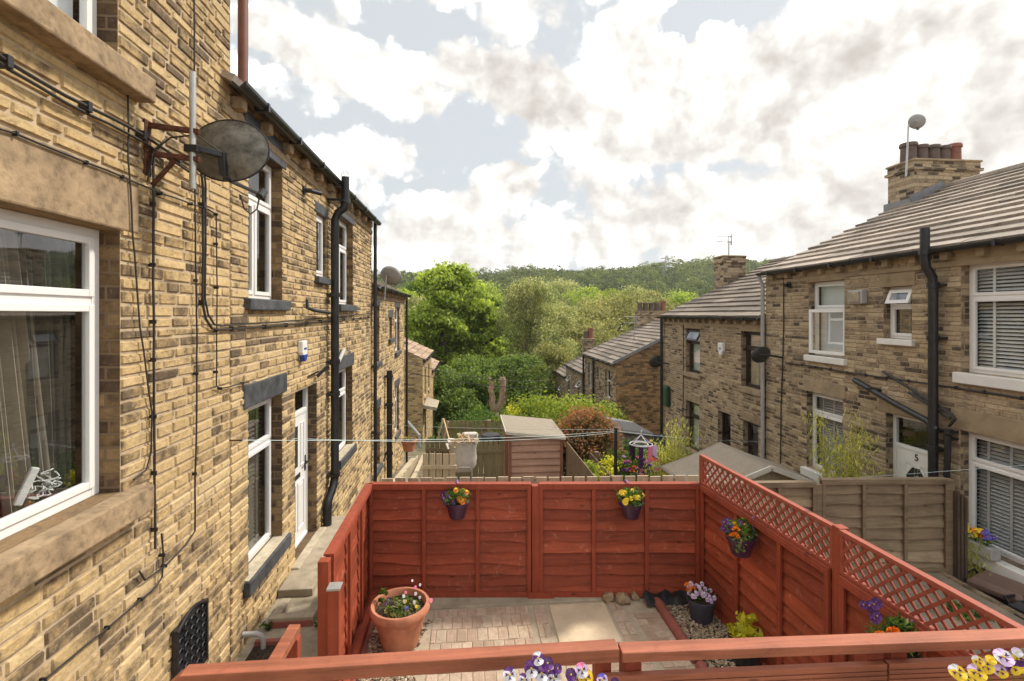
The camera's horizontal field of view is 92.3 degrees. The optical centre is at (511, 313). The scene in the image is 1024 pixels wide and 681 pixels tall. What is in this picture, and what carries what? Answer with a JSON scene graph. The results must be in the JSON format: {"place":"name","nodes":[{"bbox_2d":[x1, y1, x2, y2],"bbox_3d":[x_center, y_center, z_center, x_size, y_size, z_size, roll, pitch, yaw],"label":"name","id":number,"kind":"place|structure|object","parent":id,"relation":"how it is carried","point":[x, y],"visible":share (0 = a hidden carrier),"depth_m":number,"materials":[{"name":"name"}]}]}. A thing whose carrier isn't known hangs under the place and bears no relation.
{"place":"outdoors","nodes":[
{"label":"outdoors","id":0,"kind":"place"},
{"bbox_2d":[235,587,317,661],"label":"side path","id":1,"kind":"structure","parent":0,"point":[309,641],"depth_m":5.07,"materials":[{"name":"concrete"}]},
{"bbox_2d":[245,638,287,660],"bbox_3d":[-2.342,3.255,4.761,0.380,0.050,0.300,0,0,-5],"label":"drain surround","id":2,"kind":"object","parent":1,"relation":"on","point":[256,653],"visible":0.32,"depth_m":4.79,"materials":[{"name":"red paint"}]},
{"bbox_2d":[268,624,300,659],"bbox_3d":[-1.298,2.543,2.610,0.078,1.315,0.772,0,0,-3],"label":"stair rail","id":3,"kind":"object","parent":1,"relation":"on","point":[289,644],"visible":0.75,"depth_m":2.89,"materials":[{"name":"wood"}]},
{"bbox_2d":[268,597,317,628],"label":"step","id":4,"kind":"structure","parent":1,"relation":"on","point":[280,617],"depth_m":5.19,"materials":[{"name":"stone"}]},
{"bbox_2d":[278,516,345,597],"bbox_3d":[-2.604,3.235,6.745,0.390,0.090,2.100,0,0,-5],"label":"path step","id":5,"kind":"object","parent":1,"relation":"on","point":[302,580],"visible":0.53,"depth_m":6.05,"materials":[{"name":"stone"}]},
{"bbox_2d":[457,467,472,481],"bbox_3d":[-1.120,4.067,11.127,0.452,1.366,0.492,0,0,-5],"label":"garden chair","id":6,"kind":"object","parent":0,"point":[458,478],"visible":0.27,"depth_m":10.90,"materials":[{"name":"metal"}]},
{"bbox_2d":[448,432,478,471],"bbox_3d":[-1.108,3.113,11.207,0.722,0.874,0.642,0,0,-5],"label":"rubble bag","id":7,"kind":"object","parent":6,"relation":"on","point":[465,454],"visible":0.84,"depth_m":11.00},
{"bbox_2d":[371,597,674,680],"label":"patio base","id":8,"kind":"object","parent":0,"point":[637,606],"depth_m":5.17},
{"bbox_2d":[353,620,380,680],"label":"red concrete strip","id":9,"kind":"object","parent":8,"relation":"on","point":[368,637],"depth_m":4.92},
{"bbox_2d":[318,483,376,680],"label":"red fence","id":10,"kind":"object","parent":9,"relation":"on","point":[344,580],"visible":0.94,"depth_m":4.59,"materials":[{"name":"wood"}]},
{"bbox_2d":[356,619,431,680],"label":"gravel","id":11,"kind":"structure","parent":8,"relation":"on","point":[378,650],"depth_m":4.78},
{"bbox_2d":[369,579,432,652],"bbox_3d":[-1.093,3.000,4.872,0.612,0.560,0.584,0,0,-5],"label":"flower pot","id":12,"kind":"object","parent":11,"relation":"on","point":[398,615],"visible":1,"depth_m":4.75,"materials":[{"name":"ceramic"}]},
{"bbox_2d":[171,639,618,680],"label":"deck rail","id":13,"kind":"object","parent":8,"relation":"on","point":[600,656],"visible":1,"depth_m":2.18,"materials":[{"name":"wood"}]},
{"bbox_2d":[429,597,614,609],"bbox_3d":[0.146,3.287,5.685,2.400,0.066,0.300,0,0,-5],"label":"concrete strip","id":14,"kind":"object","parent":8,"relation":"on","point":[454,603],"visible":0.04,"depth_m":5.57,"materials":[{"name":"concrete"}]},
{"bbox_2d":[368,481,699,598],"bbox_3d":[0.256,2.635,5.680,3.810,1.369,0.113,0,0,0],"label":"red fence","id":15,"kind":"object","parent":8,"relation":"on","point":[545,540],"visible":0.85,"depth_m":5.69,"materials":[{"name":"wood"}]},
{"bbox_2d":[440,479,469,519],"bbox_3d":[-0.630,2.103,5.561,0.350,0.374,0.362,0,0,-5],"label":"hanging pot","id":16,"kind":"object","parent":15,"relation":"hanging from","point":[455,502],"visible":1,"depth_m":5.46,"materials":[{"name":"plastic"}]},
{"bbox_2d":[616,479,645,519],"bbox_3d":[1.331,2.103,5.536,0.344,0.374,0.334,0,0,41],"label":"hanging pot","id":17,"kind":"object","parent":15,"relation":"hanging from","point":[631,502],"visible":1,"depth_m":5.46,"materials":[{"name":"plastic"}]},
{"bbox_2d":[426,602,694,680],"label":"block paving","id":18,"kind":"structure","parent":8,"relation":"on","point":[466,636],"depth_m":5.06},
{"bbox_2d":[503,651,618,680],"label":"pansies","id":19,"kind":"object","parent":8,"relation":"on","point":[539,665],"visible":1,"depth_m":1.95,"materials":[{"name":"white plant"}]},
{"bbox_2d":[549,602,621,642],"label":"paving slab","id":20,"kind":"structure","parent":8,"relation":"on","point":[582,621],"depth_m":5.20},
{"bbox_2d":[654,597,702,663],"bbox_3d":[1.687,3.255,5.090,0.117,0.109,1.001,0,0,-5],"label":"log edging","id":21,"kind":"object","parent":8,"relation":"on","point":[675,628],"visible":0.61,"depth_m":5.15,"materials":[{"name":"red paint"}]},
{"bbox_2d":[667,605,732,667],"bbox_3d":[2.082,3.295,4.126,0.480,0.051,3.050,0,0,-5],"label":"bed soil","id":22,"kind":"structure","parent":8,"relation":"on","point":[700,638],"depth_m":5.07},
{"bbox_2d":[666,604,764,667],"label":"gravel","id":23,"kind":"structure","parent":22,"relation":"on","point":[701,633],"depth_m":5.09,"materials":[{"name":"gravel"}]},
{"bbox_2d":[643,589,687,605],"bbox_3d":[1.823,3.199,5.570,0.660,0.096,0.172,0,0,-5],"label":"plastic liner","id":24,"kind":"object","parent":23,"relation":"on","point":[667,597],"visible":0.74,"depth_m":5.56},
{"bbox_2d":[684,581,715,625],"bbox_3d":[2.009,3.066,5.259,0.333,0.409,0.305,0,0,-5],"label":"flower pot","id":25,"kind":"object","parent":23,"relation":"on","point":[701,602],"visible":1,"depth_m":5.18,"materials":[{"name":"black plastic"}]},
{"bbox_2d":[726,611,762,666],"bbox_3d":[2.174,3.030,4.608,0.344,0.479,0.322,0,0,44],"label":"flower pot","id":26,"kind":"object","parent":23,"relation":"on","point":[742,628],"visible":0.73,"depth_m":4.58,"materials":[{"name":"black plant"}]},
{"bbox_2d":[603,628,1023,680],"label":"deck rail","id":27,"kind":"object","parent":8,"relation":"on","point":[880,656],"visible":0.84,"depth_m":2.31,"materials":[{"name":"wood"}]},
{"bbox_2d":[948,647,1023,680],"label":"planter box","id":28,"kind":"object","parent":8,"relation":"on","point":[979,668],"visible":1,"depth_m":2.01,"materials":[{"name":"yellow plant"}]},
{"bbox_2d":[354,273,713,638],"bbox_3d":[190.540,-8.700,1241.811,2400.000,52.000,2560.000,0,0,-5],"label":"ground","id":29,"kind":"structure","parent":0,"point":[419,452],"depth_m":20.88,"materials":[{"name":"plant"}]},
{"bbox_2d":[0,0,230,680],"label":"terraced house","id":30,"kind":"structure","parent":29,"relation":"on","point":[78,552],"depth_m":3.10,"materials":[{"name":"stone"}]},
{"bbox_2d":[12,467,61,505],"bbox_3d":[-2.700,0.955,2.812,0.075,0.199,0.276,0,0,-5],"label":"ornament","id":31,"kind":"object","parent":30,"relation":"in","point":[25,487],"visible":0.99,"depth_m":2.75,"materials":[{"name":"ceramic"}]},
{"bbox_2d":[0,125,153,603],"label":"window","id":32,"kind":"structure","parent":30,"relation":"in","point":[49,268],"depth_m":2.80,"materials":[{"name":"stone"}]},
{"bbox_2d":[0,0,155,102],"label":"window","id":33,"kind":"structure","parent":30,"relation":"in","point":[68,27],"depth_m":2.73,"materials":[{"name":"stone"}]},
{"bbox_2d":[0,54,188,165],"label":"wall cable","id":34,"kind":"object","parent":30,"relation":"attached to","point":[7,60],"depth_m":2.77,"materials":[{"name":"black plastic"}]},
{"bbox_2d":[0,61,188,172],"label":"wall cable","id":35,"kind":"object","parent":30,"relation":"attached to","point":[28,80],"depth_m":2.71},
{"bbox_2d":[39,533,164,680],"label":"wall cable","id":36,"kind":"object","parent":30,"relation":"attached to","point":[139,599],"depth_m":3.04,"materials":[{"name":"black plastic"}]},
{"bbox_2d":[0,128,249,389],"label":"wall cable","id":37,"kind":"object","parent":30,"relation":"attached to","point":[85,162],"depth_m":3.58,"materials":[{"name":"black plastic"}]},
{"bbox_2d":[127,95,152,479],"bbox_3d":[-2.467,-0.231,3.236,0.012,2.625,0.323,0,0,-5],"label":"wall cable","id":38,"kind":"object","parent":30,"relation":"attached to","point":[133,243],"depth_m":3.23,"materials":[{"name":"plastic"}]},
{"bbox_2d":[148,139,165,548],"bbox_3d":[-2.495,0.188,3.470,0.045,2.892,0.152,0,0,-5],"label":"wall cable","id":39,"kind":"object","parent":30,"relation":"attached to","point":[154,529],"depth_m":3.41,"materials":[{"name":"black plastic"}]},
{"bbox_2d":[139,0,198,580],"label":"wall cable","id":40,"kind":"object","parent":30,"relation":"attached to","point":[196,373],"depth_m":3.92,"materials":[{"name":"black plastic"}]},
{"bbox_2d":[171,598,208,679],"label":"air vent","id":41,"kind":"object","parent":30,"relation":"attached to","point":[190,637],"visible":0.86,"depth_m":3.86,"materials":[{"name":"black metal"}]},
{"bbox_2d":[143,71,269,214],"bbox_3d":[-2.203,-1.222,3.594,0.776,0.916,0.382,0,0,-30],"label":"satellite dish","id":42,"kind":"object","parent":30,"relation":"attached to","point":[233,151],"visible":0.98,"depth_m":3.57,"materials":[{"name":"metal"}]},
{"bbox_2d":[238,0,247,82],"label":"downpipe","id":43,"kind":"object","parent":30,"relation":"attached to","point":[243,41],"visible":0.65,"depth_m":4.62,"materials":[{"name":"plastic"}]},
{"bbox_2d":[220,70,381,661],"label":"terraced house","id":44,"kind":"structure","parent":29,"relation":"on","point":[280,253],"depth_m":6.04,"materials":[{"name":"stone"}]},
{"bbox_2d":[242,372,290,597],"bbox_3d":[-3.103,1.745,5.356,0.970,2.090,1.400,0,0,-5],"label":"window","id":45,"kind":"structure","parent":44,"relation":"in","point":[257,396],"depth_m":5.62,"materials":[{"name":"white plastic"}]},
{"bbox_2d":[243,110,290,310],"bbox_3d":[-3.103,-1.020,5.356,0.970,2.020,1.400,0,0,-5],"label":"window","id":46,"kind":"structure","parent":44,"relation":"in","point":[259,227],"depth_m":5.68,"materials":[{"name":"white plastic"}]},
{"bbox_2d":[198,173,370,330],"bbox_3d":[-2.852,-0.529,7.480,0.046,1.372,6.993,0,0,-5],"label":"wall cable","id":47,"kind":"object","parent":44,"relation":"attached to","point":[202,300],"depth_m":4.05,"materials":[{"name":"black plastic"}]},
{"bbox_2d":[204,176,372,326],"bbox_3d":[-2.862,-0.572,7.653,0.014,1.372,7.251,0,0,-5],"label":"wall cable","id":48,"kind":"object","parent":44,"relation":"attached to","point":[205,233],"depth_m":4.09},
{"bbox_2d":[295,411,308,543],"bbox_3d":[-2.931,2.259,6.716,0.094,1.723,0.780,0,0,-5],"label":"door","id":49,"kind":"structure","parent":44,"relation":"in","point":[300,421],"depth_m":6.86,"materials":[{"name":"white plastic"}]},
{"bbox_2d":[314,200,331,284],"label":"window","id":50,"kind":"structure","parent":44,"relation":"in","point":[320,209],"depth_m":7.52,"materials":[{"name":"white plastic"}]},
{"bbox_2d":[295,352,356,469],"bbox_3d":[-3.413,1.680,8.842,0.970,1.900,1.480,0,0,-5],"label":"window","id":51,"kind":"structure","parent":44,"relation":"in","point":[347,360],"depth_m":9.23,"materials":[{"name":"white plastic"}]},
{"bbox_2d":[323,170,350,526],"bbox_3d":[-2.712,0.563,7.627,0.351,5.674,0.480,0,0,-5],"label":"soil pipe","id":52,"kind":"object","parent":44,"relation":"attached to","point":[344,200],"visible":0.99,"depth_m":7.70,"materials":[{"name":"black metal"}]},
{"bbox_2d":[337,206,356,310],"bbox_3d":[-3.415,-0.980,8.857,0.970,1.920,1.550,0,0,-5],"label":"window","id":53,"kind":"structure","parent":44,"relation":"in","point":[343,306],"depth_m":9.32,"materials":[{"name":"white plastic"}]},
{"bbox_2d":[371,222,377,481],"bbox_3d":[-3.137,0.950,11.216,0.141,6.100,0.136,0,0,-5],"label":"downpipe","id":54,"kind":"object","parent":44,"relation":"attached to","point":[374,432],"visible":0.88,"depth_m":11.18,"materials":[{"name":"black metal"}]},
{"bbox_2d":[372,278,410,481],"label":"terraced house","id":55,"kind":"structure","parent":29,"relation":"on","point":[390,332],"depth_m":13.81,"materials":[{"name":"stone"}]},
{"bbox_2d":[384,370,392,477],"bbox_3d":[-3.264,3.200,13.062,0.216,3.400,0.255,0,0,-5],"label":"soil pipe","id":56,"kind":"object","parent":55,"relation":"attached to","point":[389,405],"visible":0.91,"depth_m":13.00,"materials":[{"name":"black metal"}]},
{"bbox_2d":[404,337,435,443],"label":"terraced house","id":57,"kind":"structure","parent":29,"relation":"on","point":[419,393],"depth_m":23.90,"materials":[{"name":"yellow stone"}]},
{"bbox_2d":[422,453,456,481],"bbox_3d":[-1.388,3.589,9.429,0.652,1.822,0.060,0,0,-1],"label":"picket fence","id":58,"kind":"object","parent":29,"relation":"on","point":[439,466],"visible":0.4,"depth_m":9.44,"materials":[{"name":"wood"}]},
{"bbox_2d":[404,259,498,394],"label":"sycamore tree","id":59,"kind":"object","parent":29,"relation":"on","point":[439,327],"visible":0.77,"depth_m":42.30,"materials":[{"name":"green plant"}]},
{"bbox_2d":[433,364,491,430],"bbox_3d":[-4.357,5.743,33.128,6.588,4.775,5.299,0,0,9],"label":"willow tree","id":60,"kind":"object","parent":29,"relation":"on","point":[450,399],"visible":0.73,"depth_m":32.00,"materials":[{"name":"green plant"}]},
{"bbox_2d":[441,420,503,476],"bbox_3d":[-1.310,4.780,17.105,2.275,2.240,0.184,0,0,-1],"label":"picket fence","id":61,"kind":"object","parent":29,"relation":"on","point":[487,423],"visible":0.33,"depth_m":17.15,"materials":[{"name":"wood"}]},
{"bbox_2d":[443,440,504,481],"bbox_3d":[-0.956,4.146,12.404,1.553,1.909,0.060,0,0,2],"label":"picket fence","id":62,"kind":"object","parent":29,"relation":"on","point":[490,451],"visible":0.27,"depth_m":12.40,"materials":[{"name":"wood"}]},
{"bbox_2d":[439,352,514,426],"bbox_3d":[-3.214,6.007,36.358,6.820,6.572,7.496,0,0,-5],"label":"willow tree","id":63,"kind":"object","parent":29,"relation":"on","point":[475,368],"visible":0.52,"depth_m":35.34,"materials":[{"name":"green plant"}]},
{"bbox_2d":[452,294,510,381],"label":"sycamore tree","id":64,"kind":"object","parent":29,"relation":"on","point":[482,322],"visible":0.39,"depth_m":45.72,"materials":[{"name":"green plant"}]},
{"bbox_2d":[428,394,535,467],"bbox_3d":[-1.171,5.336,21.922,5.434,3.598,6.006,0,0,-16],"label":"ground shrub","id":65,"kind":"object","parent":29,"relation":"on","point":[480,418],"visible":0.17,"depth_m":22.23,"materials":[{"name":"green plant"}]},
{"bbox_2d":[477,348,557,416],"bbox_3d":[0.006,6.142,37.640,7.946,7.071,6.963,0,0,-5],"label":"willow tree","id":66,"kind":"object","parent":29,"relation":"on","point":[516,364],"visible":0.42,"depth_m":36.96,"materials":[{"name":"green plant"}]},
{"bbox_2d":[490,274,566,401],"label":"birch tree","id":67,"kind":"object","parent":29,"relation":"on","point":[526,303],"visible":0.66,"depth_m":43.23,"materials":[{"name":"green plant"}]},
{"bbox_2d":[500,415,565,483],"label":"garden shed","id":68,"kind":"structure","parent":29,"relation":"on","point":[536,455],"depth_m":12.09,"materials":[{"name":"wood"}]},
{"bbox_2d":[501,389,569,424],"bbox_3d":[1.371,5.230,22.987,3.967,3.445,3.732,0,0,36],"label":"evergreen shrub","id":69,"kind":"object","parent":29,"relation":"on","point":[529,404],"visible":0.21,"depth_m":22.70,"materials":[{"name":"green plant"}]},
{"bbox_2d":[516,338,575,412],"bbox_3d":[2.833,6.056,39.962,5.965,8.282,6.163,0,0,-42],"label":"willow tree","id":70,"kind":"object","parent":29,"relation":"on","point":[556,354],"visible":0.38,"depth_m":39.20,"materials":[{"name":"green plant"}]},
{"bbox_2d":[382,475,710,483],"bbox_3d":[0.440,2.999,6.041,4.058,2.001,0.060,0,0,-1],"label":"picket fence","id":71,"kind":"object","parent":29,"relation":"on","point":[576,479],"visible":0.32,"depth_m":6.05,"materials":[{"name":"wood"}]},
{"bbox_2d":[533,298,580,383],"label":"birch tree","id":72,"kind":"object","parent":29,"relation":"on","point":[566,315],"visible":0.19,"depth_m":48.89,"materials":[{"name":"green plant"}]},
{"bbox_2d":[372,254,774,356],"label":"woodland","id":73,"kind":"object","parent":29,"relation":"on","point":[680,272],"visible":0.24,"depth_m":302.06,"materials":[{"name":"green plant"}]},
{"bbox_2d":[537,303,610,381],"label":"valley tree","id":74,"kind":"object","parent":29,"relation":"on","point":[576,334],"visible":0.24,"depth_m":64.32,"materials":[{"name":"green plant"}]},
{"bbox_2d":[535,389,613,445],"bbox_3d":[2.762,5.003,20.937,4.344,3.463,3.836,0,0,13],"label":"evergreen shrub","id":75,"kind":"object","parent":29,"relation":"on","point":[563,407],"visible":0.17,"depth_m":21.00,"materials":[{"name":"green plant"}]},
{"bbox_2d":[563,328,595,406],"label":"terraced house","id":76,"kind":"structure","parent":29,"relation":"on","point":[574,371],"depth_m":33.07,"materials":[{"name":"stone"}]},
{"bbox_2d":[566,441,594,481],"bbox_3d":[1.459,4.023,10.436,0.060,1.954,2.730,0,0,-6],"label":"board fence","id":77,"kind":"object","parent":29,"relation":"on","point":[576,465],"visible":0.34,"depth_m":10.90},
{"bbox_2d":[549,295,626,357],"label":"valley tree","id":78,"kind":"object","parent":29,"relation":"on","point":[602,312],"visible":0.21,"depth_m":72.91,"materials":[{"name":"green plant"}]},
{"bbox_2d":[550,402,627,475],"bbox_3d":[1.982,3.752,13.251,2.377,2.793,2.400,0,0,-5],"label":"photinia bush","id":79,"kind":"object","parent":29,"relation":"on","point":[582,446],"visible":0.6,"depth_m":12.81,"materials":[{"name":"brown plant"}]},
{"bbox_2d":[575,290,638,356],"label":"valley tree","id":80,"kind":"object","parent":29,"relation":"on","point":[614,303],"visible":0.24,"depth_m":78.51,"materials":[{"name":"green plant"}]},
{"bbox_2d":[581,301,666,439],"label":"terraced house","id":81,"kind":"structure","parent":29,"relation":"on","point":[622,359],"depth_m":23.11,"materials":[{"name":"stone"}]},
{"bbox_2d":[600,436,656,480],"bbox_3d":[2.669,3.792,11.150,1.547,1.963,1.528,0,0,-5],"label":"garden plant","id":82,"kind":"object","parent":29,"relation":"on","point":[627,454],"visible":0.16,"depth_m":11.16,"materials":[{"name":"green plant"}]},
{"bbox_2d":[607,417,653,478],"bbox_3d":[3.697,4.566,16.039,0.979,2.268,2.941,0,0,-1],"label":"lean to","id":83,"kind":"object","parent":29,"relation":"on","point":[633,428],"visible":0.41,"depth_m":14.69,"materials":[{"name":"grey fabric"}]},
{"bbox_2d":[635,416,705,480],"bbox_3d":[3.391,3.413,10.617,1.495,2.502,1.346,0,0,-5],"label":"bamboo plant","id":84,"kind":"object","parent":29,"relation":"on","point":[665,455],"visible":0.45,"depth_m":10.58,"materials":[{"name":"green plant"}]},
{"bbox_2d":[657,255,795,460],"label":"terraced house","id":85,"kind":"structure","parent":29,"relation":"on","point":[720,399],"depth_m":14.21,"materials":[{"name":"stone"}]},
{"bbox_2d":[682,322,701,379],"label":"window","id":86,"kind":"structure","parent":85,"relation":"in","point":[694,338],"depth_m":15.28,"materials":[{"name":"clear glass"}]},
{"bbox_2d":[682,393,730,454],"bbox_3d":[5.945,3.425,15.137,0.970,1.850,1.400,0,0,-5],"label":"window","id":87,"kind":"structure","parent":85,"relation":"in","point":[695,402],"depth_m":15.27,"materials":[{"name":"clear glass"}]},
{"bbox_2d":[737,323,760,396],"bbox_3d":[6.222,1.095,12.025,0.970,1.730,1.310,0,0,-5],"label":"window","id":88,"kind":"structure","parent":85,"relation":"in","point":[753,336],"depth_m":12.22,"materials":[{"name":"beige glass"}]},
{"bbox_2d":[740,411,760,456],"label":"window","id":89,"kind":"structure","parent":85,"relation":"in","point":[753,421],"depth_m":12.19,"materials":[{"name":"clear glass"}]},
{"bbox_2d":[659,442,818,482],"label":"summerhouse","id":90,"kind":"structure","parent":29,"relation":"on","point":[751,467],"depth_m":8.68,"materials":[{"name":"fabric"}]},
{"bbox_2d":[699,454,1023,665],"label":"red fence","id":91,"kind":"object","parent":29,"relation":"on","point":[779,582],"visible":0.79,"depth_m":4.12,"materials":[{"name":"wood"}]},
{"bbox_2d":[719,516,757,557],"bbox_3d":[2.190,2.104,4.695,0.389,0.372,0.338,0,0,-5],"label":"hanging pot","id":92,"kind":"object","parent":91,"relation":"hanging from","point":[741,539],"visible":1,"depth_m":4.63,"materials":[{"name":"plastic"}]},
{"bbox_2d":[859,597,928,658],"bbox_3d":[2.419,2.071,3.059,0.371,0.437,0.436,0,0,13],"label":"hanging pot","id":93,"kind":"object","parent":91,"relation":"hanging from","point":[872,606],"visible":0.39,"depth_m":3.12,"materials":[{"name":"plastic"}]},
{"bbox_2d":[756,141,1023,583],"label":"terraced house","id":94,"kind":"structure","parent":29,"relation":"on","point":[968,214],"depth_m":8.10,"materials":[{"name":"stone"}]},
{"bbox_2d":[756,275,764,458],"bbox_3d":[5.731,1.692,11.354,0.191,5.216,0.084,0,0,-5],"label":"downpipe","id":95,"kind":"object","parent":94,"relation":"attached to","point":[760,280],"visible":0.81,"depth_m":11.32,"materials":[{"name":"plastic"}]},
{"bbox_2d":[804,267,847,365],"bbox_3d":[6.447,0.060,9.500,0.970,1.820,1.440,0,0,-5],"label":"window","id":96,"kind":"structure","parent":94,"relation":"in","point":[829,296],"depth_m":9.64,"materials":[{"name":"white plastic"}]},
{"bbox_2d":[800,378,899,481],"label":"window","id":97,"kind":"structure","parent":94,"relation":"in","point":[836,394],"depth_m":9.69,"materials":[{"name":"white plastic"}]},
{"bbox_2d":[876,271,915,346],"bbox_3d":[6.588,-0.055,7.926,0.970,1.210,1.020,0,0,-5],"label":"window","id":98,"kind":"structure","parent":94,"relation":"in","point":[899,299],"depth_m":7.99,"materials":[{"name":"white plastic"}]},
{"bbox_2d":[852,378,940,429],"bbox_3d":[6.086,1.416,7.875,0.178,0.587,1.630,0,0,-5],"label":"waste pipe","id":99,"kind":"object","parent":94,"relation":"attached to","point":[896,404],"visible":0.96,"depth_m":7.80,"materials":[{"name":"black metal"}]},
{"bbox_2d":[897,446,927,476],"bbox_3d":[6.336,3.018,7.693,0.052,1.724,0.720,0,0,-5],"label":"door","id":100,"kind":"structure","parent":94,"relation":"in","point":[909,462],"depth_m":7.79,"materials":[{"name":"white plastic"}]},
{"bbox_2d":[918,227,947,476],"bbox_3d":[6.084,1.475,7.158,0.309,5.450,0.231,0,0,-5],"label":"soil pipe","id":101,"kind":"object","parent":94,"relation":"attached to","point":[933,338],"visible":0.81,"depth_m":7.10,"materials":[{"name":"black metal"}]},
{"bbox_2d":[943,428,958,477],"bbox_3d":[6.181,2.165,6.957,0.151,1.088,0.154,0,0,-5],"label":"downpipe","id":102,"kind":"object","parent":94,"relation":"attached to","point":[948,438],"visible":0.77,"depth_m":6.93,"materials":[{"name":"black metal"}]},
{"bbox_2d":[968,524,1000,560],"bbox_3d":[6.159,2.979,6.560,0.248,0.371,0.549,0,0,-5],"label":"window box","id":103,"kind":"object","parent":94,"relation":"on","point":[993,553],"visible":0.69,"depth_m":6.39,"materials":[{"name":"white"}]},
{"bbox_2d":[951,407,1023,583],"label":"window","id":104,"kind":"structure","parent":94,"relation":"in","point":[996,495],"depth_m":6.55,"materials":[{"name":"white plastic"}]},
{"bbox_2d":[952,243,1023,391],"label":"window","id":105,"kind":"structure","parent":94,"relation":"in","point":[996,290],"depth_m":6.68,"materials":[{"name":"white plastic"}]},
{"bbox_2d":[230,0,1023,280],"label":"sky","id":106,"kind":"structure","parent":0,"point":[490,134],"materials":[{"name":"white"}]},
{"bbox_2d":[853,573,1023,653],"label":"rough concrete","id":107,"kind":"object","parent":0,"point":[965,591],"depth_m":5.65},
{"bbox_2d":[714,477,954,575],"bbox_3d":[4.044,2.720,6.253,3.174,1.259,0.114,0,0,-1],"label":"brown fence","id":108,"kind":"object","parent":107,"relation":"on","point":[908,520],"visible":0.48,"depth_m":6.26,"materials":[{"name":"wood"}]},
{"bbox_2d":[953,490,967,582],"bbox_3d":[5.658,2.820,6.222,0.115,1.160,0.110,0,0,-5],"label":"fence post","id":109,"kind":"object","parent":108,"relation":"attached to","point":[960,536],"visible":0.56,"depth_m":6.18,"materials":[{"name":"wood"}]},
{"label":"sunken path","id":110,"kind":"structure","parent":0,"visible":0},
{"bbox_2d":[801,408,894,481],"bbox_3d":[5.455,2.861,8.117,1.171,2.680,1.307,0,0,-31],"label":"bamboo plant","id":111,"kind":"object","parent":110,"relation":"on","point":[844,470],"visible":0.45,"depth_m":8.07,"materials":[{"name":"green plant"}]},
{"bbox_2d":[964,568,1023,605],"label":"bench","id":112,"kind":"object","parent":110,"relation":"on","point":[995,586],"visible":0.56,"depth_m":5.94,"materials":[{"name":"brown wood"}]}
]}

